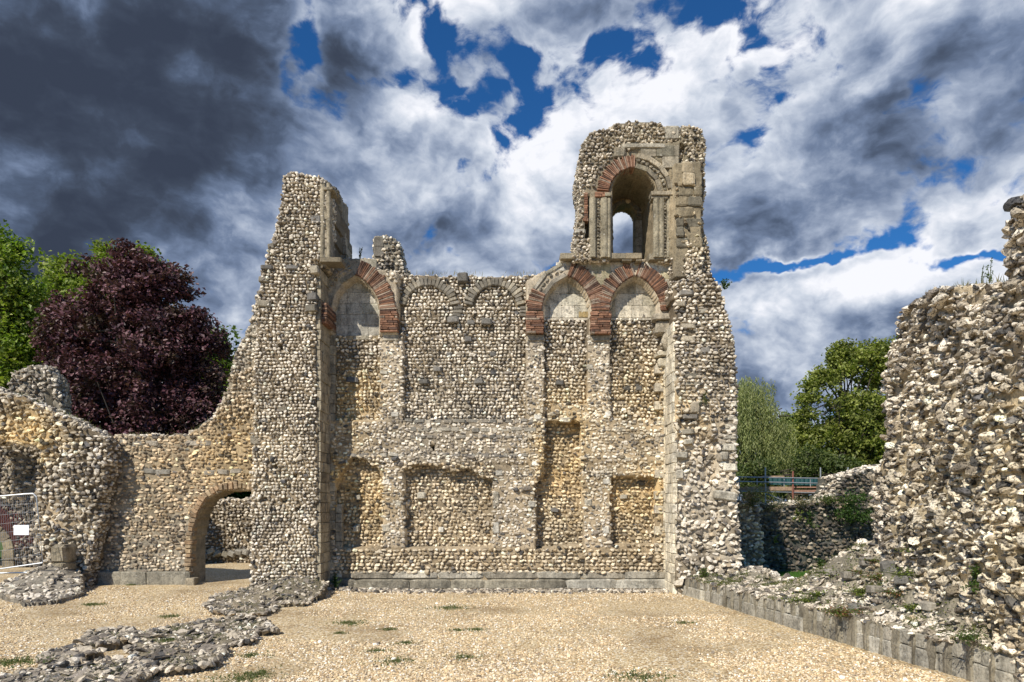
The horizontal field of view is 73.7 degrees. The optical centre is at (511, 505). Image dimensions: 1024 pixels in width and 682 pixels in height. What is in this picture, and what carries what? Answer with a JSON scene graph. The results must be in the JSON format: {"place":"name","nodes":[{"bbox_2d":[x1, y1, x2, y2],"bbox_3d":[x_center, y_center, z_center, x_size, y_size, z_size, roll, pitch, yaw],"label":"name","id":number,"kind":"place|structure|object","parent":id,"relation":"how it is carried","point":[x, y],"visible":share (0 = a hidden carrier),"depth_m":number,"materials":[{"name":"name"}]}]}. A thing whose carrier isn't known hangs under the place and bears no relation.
{"place":"outdoors","nodes":[
{"label":"outdoors","id":0,"kind":"place"},
{"bbox_2d":[0,364,71,500],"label":"masonry lump","id":1,"kind":"object","parent":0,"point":[47,384],"visible":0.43,"depth_m":21.63,"materials":[{"name":"grey stone"}]},
{"bbox_2d":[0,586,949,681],"bbox_3d":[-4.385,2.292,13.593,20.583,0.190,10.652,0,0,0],"label":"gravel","id":2,"kind":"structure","parent":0,"point":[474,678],"depth_m":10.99,"materials":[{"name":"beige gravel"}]},
{"bbox_2d":[0,542,970,681],"bbox_3d":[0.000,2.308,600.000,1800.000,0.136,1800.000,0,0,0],"label":"ground","id":3,"kind":"structure","parent":0,"point":[657,647],"depth_m":12.66,"materials":[{"name":"beige gravel"}]},
{"bbox_2d":[0,446,37,567],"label":"shaded flint wall","id":4,"kind":"structure","parent":3,"relation":"on","point":[11,516],"depth_m":24.55,"materials":[{"name":"stone"}]},
{"bbox_2d":[0,493,42,573],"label":"site fence","id":5,"kind":"object","parent":3,"relation":"on","point":[37,511],"visible":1,"depth_m":17.75,"materials":[{"name":"metal"}]},
{"bbox_2d":[14,525,28,534],"bbox_3d":[-12.722,0.645,17.710,0.391,0.258,0.020,0,0,0],"label":"notice board","id":6,"kind":"object","parent":5,"relation":"attached to","point":[21,529],"visible":1,"depth_m":17.70,"materials":[{"name":"white plastic"}]},
{"bbox_2d":[0,219,65,388],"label":"sycamore tree","id":7,"kind":"object","parent":3,"relation":"on","point":[20,300],"visible":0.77,"depth_m":31.42,"materials":[{"name":"green plant"}]},
{"bbox_2d":[0,564,85,606],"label":"stone footing","id":8,"kind":"object","parent":3,"relation":"on","point":[48,584],"visible":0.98,"depth_m":17.28,"materials":[{"name":"grey stone"}]},
{"bbox_2d":[0,386,122,586],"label":"broken arch wall","id":9,"kind":"structure","parent":3,"relation":"on","point":[80,461],"depth_m":18.70,"materials":[{"name":"stone"}]},
{"bbox_2d":[14,391,102,429],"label":"top grass","id":10,"kind":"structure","parent":9,"relation":"on","point":[57,409],"depth_m":18.99,"materials":[{"name":"green plant"}]},
{"bbox_2d":[35,643,106,669],"bbox_3d":[-6.582,2.301,10.040,0.871,0.298,1.569,0,0,-12],"label":"stone footing","id":11,"kind":"object","parent":3,"relation":"on","point":[79,653],"visible":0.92,"depth_m":10.06,"materials":[{"name":"grey stone"}]},
{"bbox_2d":[0,653,64,668],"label":"grass tuft","id":12,"kind":"object","parent":11,"relation":"on","point":[4,662],"visible":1,"depth_m":9.38,"materials":[{"name":"green plant"}]},
{"bbox_2d":[0,654,161,681],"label":"stone footing","id":13,"kind":"object","parent":3,"relation":"on","point":[141,673],"visible":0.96,"depth_m":9.14,"materials":[{"name":"grey stone"}]},
{"bbox_2d":[78,602,107,606],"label":"grass tuft","id":14,"kind":"object","parent":3,"relation":"on","point":[90,604],"visible":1,"depth_m":15.93,"materials":[{"name":"green plant"}]},
{"bbox_2d":[27,237,181,373],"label":"lime tree","id":15,"kind":"object","parent":3,"relation":"on","point":[58,277],"visible":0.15,"depth_m":42.08,"materials":[{"name":"green plant"}]},
{"bbox_2d":[72,625,159,650],"bbox_3d":[-6.743,2.288,11.706,1.221,0.325,1.643,0,0,-20],"label":"stone footing","id":16,"kind":"object","parent":3,"relation":"on","point":[110,642],"visible":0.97,"depth_m":11.38,"materials":[{"name":"grey stone"}]},
{"bbox_2d":[26,237,232,435],"bbox_3d":[-15.965,-4.483,28.950,8.786,13.675,5.407,0,0,0],"label":"purple tree","id":17,"kind":"object","parent":3,"relation":"on","point":[148,369],"visible":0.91,"depth_m":28.14,"materials":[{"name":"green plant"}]},
{"bbox_2d":[154,613,189,618],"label":"grass tuft","id":18,"kind":"object","parent":3,"relation":"on","point":[168,616],"visible":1,"depth_m":14.31,"materials":[{"name":"green plant"}]},
{"bbox_2d":[95,289,259,584],"bbox_3d":[-9.566,-1.780,19.626,5.810,8.792,1.149,0,0,0],"label":"doorway wall","id":19,"kind":"structure","parent":3,"relation":"on","point":[173,489],"depth_m":19.34,"materials":[{"name":"stone"}]},
{"bbox_2d":[123,614,279,676],"bbox_3d":[-5.410,2.308,11.667,2.394,0.284,4.654,0,0,0],"label":"stone footing","id":20,"kind":"object","parent":3,"relation":"on","point":[213,651],"visible":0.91,"depth_m":11.31,"materials":[{"name":"grey stone"}]},
{"bbox_2d":[149,637,180,642],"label":"grass tuft","id":21,"kind":"object","parent":20,"relation":"on","point":[170,639],"visible":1,"depth_m":10.97,"materials":[{"name":"green plant"}]},
{"bbox_2d":[201,325,242,417],"bbox_3d":[-15.315,-3.623,36.092,4.617,11.974,2.947,0,0,0],"label":"maple tree","id":22,"kind":"object","parent":3,"relation":"on","point":[228,365],"visible":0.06,"depth_m":35.77,"materials":[{"name":"green plant"}]},
{"bbox_2d":[205,497,252,562],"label":"flint wall","id":23,"kind":"structure","parent":3,"relation":"on","point":[228,535],"depth_m":26.46,"materials":[{"name":"grey stone"}]},
{"bbox_2d":[221,491,251,498],"bbox_3d":[-14.626,-0.394,34.048,8.452,5.541,3.828,0,0,0],"label":"hedge tree","id":24,"kind":"object","parent":3,"relation":"on","point":[241,495],"visible":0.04,"depth_m":33.32,"materials":[{"name":"green plant"}]},
{"bbox_2d":[180,665,298,681],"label":"grass tuft","id":25,"kind":"object","parent":3,"relation":"on","point":[239,678],"visible":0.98,"depth_m":9.30,"materials":[{"name":"green plant"}]},
{"bbox_2d":[231,650,273,657],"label":"grass tuft","id":26,"kind":"object","parent":3,"relation":"on","point":[250,654],"visible":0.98,"depth_m":10.67,"materials":[{"name":"green plant"}]},
{"bbox_2d":[234,667,274,676],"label":"grass tuft","id":27,"kind":"object","parent":3,"relation":"on","point":[257,672],"visible":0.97,"depth_m":9.53,"materials":[{"name":"green plant"}]},
{"bbox_2d":[201,575,332,616],"bbox_3d":[-6.652,2.125,20.236,2.836,0.651,12.450,0,0,-11],"label":"stone footing","id":28,"kind":"object","parent":3,"relation":"on","point":[266,598],"visible":0.66,"depth_m":16.36,"materials":[{"name":"grey stone"}]},
{"bbox_2d":[27,578,325,681],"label":"moss","id":29,"kind":"object","parent":28,"relation":"on","point":[187,631],"visible":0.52,"depth_m":11.95,"materials":[{"name":"plant"}]},
{"bbox_2d":[331,573,341,587],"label":"corner weed","id":30,"kind":"object","parent":3,"relation":"on","point":[335,582],"visible":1,"depth_m":18.50,"materials":[{"name":"green plant"}]},
{"bbox_2d":[333,631,348,633],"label":"grass tuft","id":31,"kind":"object","parent":3,"relation":"on","point":[341,632],"visible":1,"depth_m":12.52,"materials":[{"name":"green plant"}]},
{"bbox_2d":[319,618,394,626],"bbox_3d":[-3.086,2.333,13.667,1.538,0.072,0.834,0,0,0],"label":"grass tuft","id":32,"kind":"object","parent":3,"relation":"on","point":[350,622],"visible":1,"depth_m":13.60,"materials":[{"name":"green plant"}]},
{"bbox_2d":[361,646,392,653],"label":"grass tuft","id":33,"kind":"object","parent":3,"relation":"on","point":[374,649],"visible":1,"depth_m":10.90,"materials":[{"name":"green plant"}]},
{"bbox_2d":[378,627,397,630],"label":"grass tuft","id":34,"kind":"object","parent":3,"relation":"on","point":[389,628],"visible":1,"depth_m":12.97,"materials":[{"name":"green plant"}]},
{"bbox_2d":[351,654,425,665],"bbox_3d":[-1.718,2.320,10.176,0.957,0.069,1.064,0,0,-44],"label":"grass tuft","id":35,"kind":"object","parent":3,"relation":"on","point":[394,660],"visible":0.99,"depth_m":10.21,"materials":[{"name":"green plant"}]},
{"bbox_2d":[390,640,419,646],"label":"grass tuft","id":36,"kind":"object","parent":3,"relation":"on","point":[406,642],"visible":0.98,"depth_m":11.52,"materials":[{"name":"green plant"}]},
{"bbox_2d":[415,602,472,610],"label":"grass tuft","id":37,"kind":"object","parent":3,"relation":"on","point":[450,607],"visible":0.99,"depth_m":15.55,"materials":[{"name":"green plant"}]},
{"bbox_2d":[446,627,472,631],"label":"grass tuft","id":38,"kind":"object","parent":3,"relation":"on","point":[457,629],"visible":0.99,"depth_m":12.85,"materials":[{"name":"green plant"}]},
{"bbox_2d":[431,653,489,661],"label":"grass tuft","id":39,"kind":"object","parent":3,"relation":"on","point":[460,656],"visible":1,"depth_m":10.54,"materials":[{"name":"green plant"}]},
{"bbox_2d":[466,627,486,632],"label":"grass tuft","id":40,"kind":"object","parent":3,"relation":"on","point":[477,629],"visible":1,"depth_m":12.84,"materials":[{"name":"green plant"}]},
{"bbox_2d":[249,120,743,594],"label":"ruined hall wall","id":41,"kind":"structure","parent":3,"relation":"on","point":[557,426],"depth_m":18.95,"materials":[{"name":"stone"}]},
{"bbox_2d":[372,235,410,274],"bbox_3d":[-4.239,-3.214,22.427,2.202,11.078,1.146,0,0,0],"label":"masonry stub","id":42,"kind":"object","parent":41,"relation":"attached to","point":[389,254],"visible":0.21,"depth_m":21.97,"materials":[{"name":"stone"}]},
{"bbox_2d":[416,270,535,276],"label":"top grass","id":43,"kind":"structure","parent":41,"relation":"on","point":[479,271],"depth_m":19.19,"materials":[{"name":"green plant"}]},
{"bbox_2d":[699,392,708,405],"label":"wall weed","id":44,"kind":"object","parent":41,"relation":"attached to","point":[705,399],"depth_m":17.86,"materials":[{"name":"green plant"}]},
{"bbox_2d":[719,278,731,289],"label":"wall weed","id":45,"kind":"object","parent":41,"relation":"on","point":[723,283],"depth_m":18.38,"materials":[{"name":"green plant"}]},
{"bbox_2d":[327,585,669,594],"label":"loose flints","id":46,"kind":"object","parent":3,"relation":"on","point":[490,590],"visible":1,"depth_m":18.40,"materials":[{"name":"grey stone"}]},
{"bbox_2d":[596,667,692,681],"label":"grass tuft","id":47,"kind":"object","parent":3,"relation":"on","point":[641,675],"visible":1,"depth_m":9.38,"materials":[{"name":"green plant"}]},
{"bbox_2d":[671,619,696,624],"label":"grass tuft","id":48,"kind":"object","parent":3,"relation":"on","point":[681,622],"visible":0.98,"depth_m":13.52,"materials":[{"name":"green plant"}]},
{"bbox_2d":[736,500,764,567],"bbox_3d":[7.126,1.246,22.231,1.953,3.002,1.383,0,0,-14],"label":"wall fragment","id":49,"kind":"object","parent":3,"relation":"on","point":[751,542],"depth_m":21.81,"materials":[{"name":"grey stone"}]},
{"bbox_2d":[738,482,780,510],"bbox_3d":[7.454,-0.261,21.367,1.692,0.927,1.142,0,0,0],"label":"dry weed","id":50,"kind":"object","parent":49,"relation":"on","point":[749,498],"visible":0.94,"depth_m":21.33,"materials":[{"name":"green plant"}]},
{"bbox_2d":[736,375,804,502],"bbox_3d":[13.986,-2.538,40.057,5.217,9.798,6.882,0,0,0],"label":"willow tree","id":51,"kind":"object","parent":3,"relation":"on","point":[764,439],"visible":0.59,"depth_m":37.93,"materials":[{"name":"green plant"}]},
{"bbox_2d":[736,467,848,502],"bbox_3d":[11.986,0.421,29.463,4.947,4.050,1.074,0,0,0],"label":"scaffold","id":52,"kind":"object","parent":3,"relation":"on","point":[791,490],"visible":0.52,"depth_m":29.03,"materials":[{"name":"wood"}]},
{"bbox_2d":[769,478,817,484],"bbox_3d":[12.935,-1.036,30.210,3.113,0.334,0.198,0,0,0],"label":"debris sheet","id":53,"kind":"object","parent":52,"relation":"hanging from","point":[790,480],"visible":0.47,"depth_m":30.20,"materials":[{"name":"teal plastic"}]},
{"bbox_2d":[778,411,812,500],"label":"ash tree","id":54,"kind":"object","parent":3,"relation":"on","point":[790,416],"visible":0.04,"depth_m":45.56,"materials":[{"name":"green plant"}]},
{"bbox_2d":[736,442,864,501],"bbox_3d":[14.972,-0.497,36.047,7.621,5.713,2.594,0,0,0],"label":"laurel bush","id":55,"kind":"object","parent":3,"relation":"on","point":[809,463],"visible":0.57,"depth_m":35.58,"materials":[{"name":"green plant"}]},
{"bbox_2d":[757,464,880,571],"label":"back flint wall","id":56,"kind":"structure","parent":3,"relation":"on","point":[800,546],"depth_m":24.03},
{"bbox_2d":[757,498,800,511],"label":"dry weed","id":57,"kind":"object","parent":56,"relation":"on","point":[771,506],"visible":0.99,"depth_m":23.39,"materials":[{"name":"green plant"}]},
{"bbox_2d":[792,509,810,521],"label":"wall fern","id":58,"kind":"object","parent":56,"relation":"attached to","point":[797,513],"depth_m":23.45,"materials":[{"name":"green plant"}]},
{"bbox_2d":[787,494,817,509],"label":"dry weed","id":59,"kind":"object","parent":56,"relation":"on","point":[803,502],"visible":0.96,"depth_m":23.60,"materials":[{"name":"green plant"}]},
{"bbox_2d":[805,508,819,527],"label":"wall fern","id":60,"kind":"object","parent":56,"relation":"attached to","point":[809,516],"depth_m":23.46,"materials":[{"name":"green plant"}]},
{"bbox_2d":[815,557,825,566],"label":"wall fern","id":61,"kind":"object","parent":56,"relation":"attached to","point":[819,561],"depth_m":23.39,"materials":[{"name":"green plant"}]},
{"bbox_2d":[811,492,850,505],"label":"ivy clump","id":62,"kind":"object","parent":56,"relation":"attached to","point":[827,499],"visible":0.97,"depth_m":23.74,"materials":[{"name":"green plant"}]},
{"bbox_2d":[827,485,871,523],"bbox_3d":[11.879,-0.025,23.600,1.605,1.350,1.238,0,0,-19],"label":"ivy clump","id":63,"kind":"object","parent":56,"relation":"attached to","point":[849,511],"visible":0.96,"depth_m":23.63,"materials":[{"name":"green plant"}]},
{"bbox_2d":[849,506,874,524],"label":"ivy clump","id":64,"kind":"object","parent":56,"relation":"attached to","point":[862,517],"visible":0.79,"depth_m":23.77,"materials":[{"name":"green plant"}]},
{"bbox_2d":[786,335,897,467],"bbox_3d":[21.028,-3.830,40.066,10.108,12.418,5.384,0,0,0],"label":"beech tree","id":65,"kind":"object","parent":3,"relation":"on","point":[848,428],"visible":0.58,"depth_m":39.47,"materials":[{"name":"green plant"}]},
{"bbox_2d":[685,536,1017,681],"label":"rubble bank","id":66,"kind":"structure","parent":3,"relation":"on","point":[885,615],"depth_m":11.71,"materials":[{"name":"stone"}]},
{"bbox_2d":[699,567,708,577],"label":"corner weed","id":67,"kind":"object","parent":66,"relation":"on","point":[703,572],"visible":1,"depth_m":17.18,"materials":[{"name":"green plant"}]},
{"bbox_2d":[781,590,820,603],"bbox_3d":[5.713,1.823,13.047,1.076,0.391,0.687,0,0,19],"label":"sedum mat","id":68,"kind":"object","parent":66,"relation":"on","point":[802,599],"visible":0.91,"depth_m":13.04,"materials":[{"name":"green plant"}]},
{"bbox_2d":[795,588,828,597],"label":"sedum mat","id":69,"kind":"object","parent":66,"relation":"on","point":[818,594],"visible":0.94,"depth_m":13.18,"materials":[{"name":"green plant"}]},
{"bbox_2d":[798,564,843,577],"bbox_3d":[6.670,1.397,14.175,1.403,0.376,0.848,0,0,0],"label":"sedum mat","id":70,"kind":"object","parent":66,"relation":"on","point":[817,572],"visible":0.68,"depth_m":14.24,"materials":[{"name":"green plant"}]},
{"bbox_2d":[683,542,1002,652],"bbox_3d":[6.528,1.218,12.985,2.489,1.419,11.317,0,0,-10],"label":"moss","id":71,"kind":"object","parent":66,"relation":"on","point":[785,590],"visible":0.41,"depth_m":13.89,"materials":[{"name":"plant"}]},
{"bbox_2d":[818,602,874,620],"bbox_3d":[5.585,1.782,11.565,0.844,0.286,0.746,0,0,0],"label":"sedum mat","id":72,"kind":"object","parent":66,"relation":"on","point":[842,613],"visible":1,"depth_m":11.46,"materials":[{"name":"green plant"}]},
{"bbox_2d":[832,568,867,575],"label":"sedum mat","id":73,"kind":"object","parent":66,"relation":"on","point":[858,572],"visible":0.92,"depth_m":12.87,"materials":[{"name":"green plant"}]},
{"bbox_2d":[840,581,867,598],"bbox_3d":[6.330,1.526,12.217,1.063,0.309,0.545,0,0,-8],"label":"sedum mat","id":74,"kind":"object","parent":66,"relation":"on","point":[858,591],"visible":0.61,"depth_m":12.17,"materials":[{"name":"green plant"}]},
{"bbox_2d":[845,555,879,564],"bbox_3d":[6.663,1.030,12.719,0.718,0.232,0.479,0,0,0],"label":"sedum mat","id":75,"kind":"object","parent":66,"relation":"on","point":[872,560],"visible":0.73,"depth_m":12.70,"materials":[{"name":"green plant"}]},
{"bbox_2d":[859,572,884,583],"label":"sedum mat","id":76,"kind":"object","parent":66,"relation":"on","point":[877,576],"visible":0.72,"depth_m":12.04,"materials":[{"name":"green plant"}]},
{"bbox_2d":[876,586,907,598],"bbox_3d":[6.422,1.455,11.315,0.725,0.279,0.548,0,0,0],"label":"sedum mat","id":77,"kind":"object","parent":66,"relation":"on","point":[887,591],"visible":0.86,"depth_m":11.30,"materials":[{"name":"green plant"}]},
{"bbox_2d":[878,564,920,581],"bbox_3d":[6.643,1.144,11.293,1.004,0.319,0.725,0,0,0],"label":"sedum mat","id":78,"kind":"object","parent":66,"relation":"on","point":[900,573],"visible":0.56,"depth_m":11.30,"materials":[{"name":"green plant"}]},
{"bbox_2d":[890,602,920,612],"bbox_3d":[6.345,1.616,10.842,0.648,0.209,0.452,0,0,0],"label":"sedum mat","id":79,"kind":"object","parent":66,"relation":"on","point":[910,607],"visible":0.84,"depth_m":10.89,"materials":[{"name":"green plant"}]},
{"bbox_2d":[894,544,918,556],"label":"sedum mat","id":80,"kind":"object","parent":66,"relation":"on","point":[907,550],"visible":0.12,"depth_m":11.25,"materials":[{"name":"green plant"}]},
{"bbox_2d":[938,628,984,645],"bbox_3d":[5.967,1.716,8.934,0.564,0.222,0.577,0,0,0],"label":"creeping weed","id":81,"kind":"object","parent":66,"relation":"on","point":[971,637],"visible":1,"depth_m":8.85,"materials":[{"name":"green plant"}]},
{"bbox_2d":[682,578,1023,681],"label":"stone kerb","id":82,"kind":"structure","parent":3,"relation":"on","point":[981,672],"depth_m":10.64,"materials":[{"name":"grey stone"}]},
{"bbox_2d":[866,194,1023,681],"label":"foreground flint wall","id":83,"kind":"structure","parent":3,"relation":"on","point":[946,477],"depth_m":9.87,"materials":[{"name":"stone"}]},
{"bbox_2d":[930,275,1008,289],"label":"top grass","id":84,"kind":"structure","parent":83,"relation":"on","point":[982,282],"depth_m":9.97,"materials":[{"name":"green plant"}]},
{"bbox_2d":[961,563,981,593],"bbox_3d":[6.434,1.032,9.382,0.477,0.456,0.230,0,0,18],"label":"ivy clump","id":85,"kind":"object","parent":83,"relation":"attached to","point":[975,572],"visible":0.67,"depth_m":9.41,"materials":[{"name":"green plant"}]},
{"bbox_2d":[984,258,992,282],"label":"tall weed","id":86,"kind":"object","parent":83,"relation":"on","point":[990,274],"visible":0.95,"depth_m":9.60,"materials":[{"name":"green plant"}]},
{"bbox_2d":[0,0,1023,501],"label":"sky","id":87,"kind":"structure","parent":0,"point":[863,158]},
{"bbox_2d":[778,570,806,577],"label":"lawn grass","id":88,"kind":"structure","parent":0,"point":[796,574],"depth_m":23.17,"materials":[{"name":"green plant"}]},
{"bbox_2d":[740,451,874,502],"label":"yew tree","id":89,"kind":"object","parent":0,"point":[781,495],"depth_m":49.47,"materials":[{"name":"green plant"}]}
]}

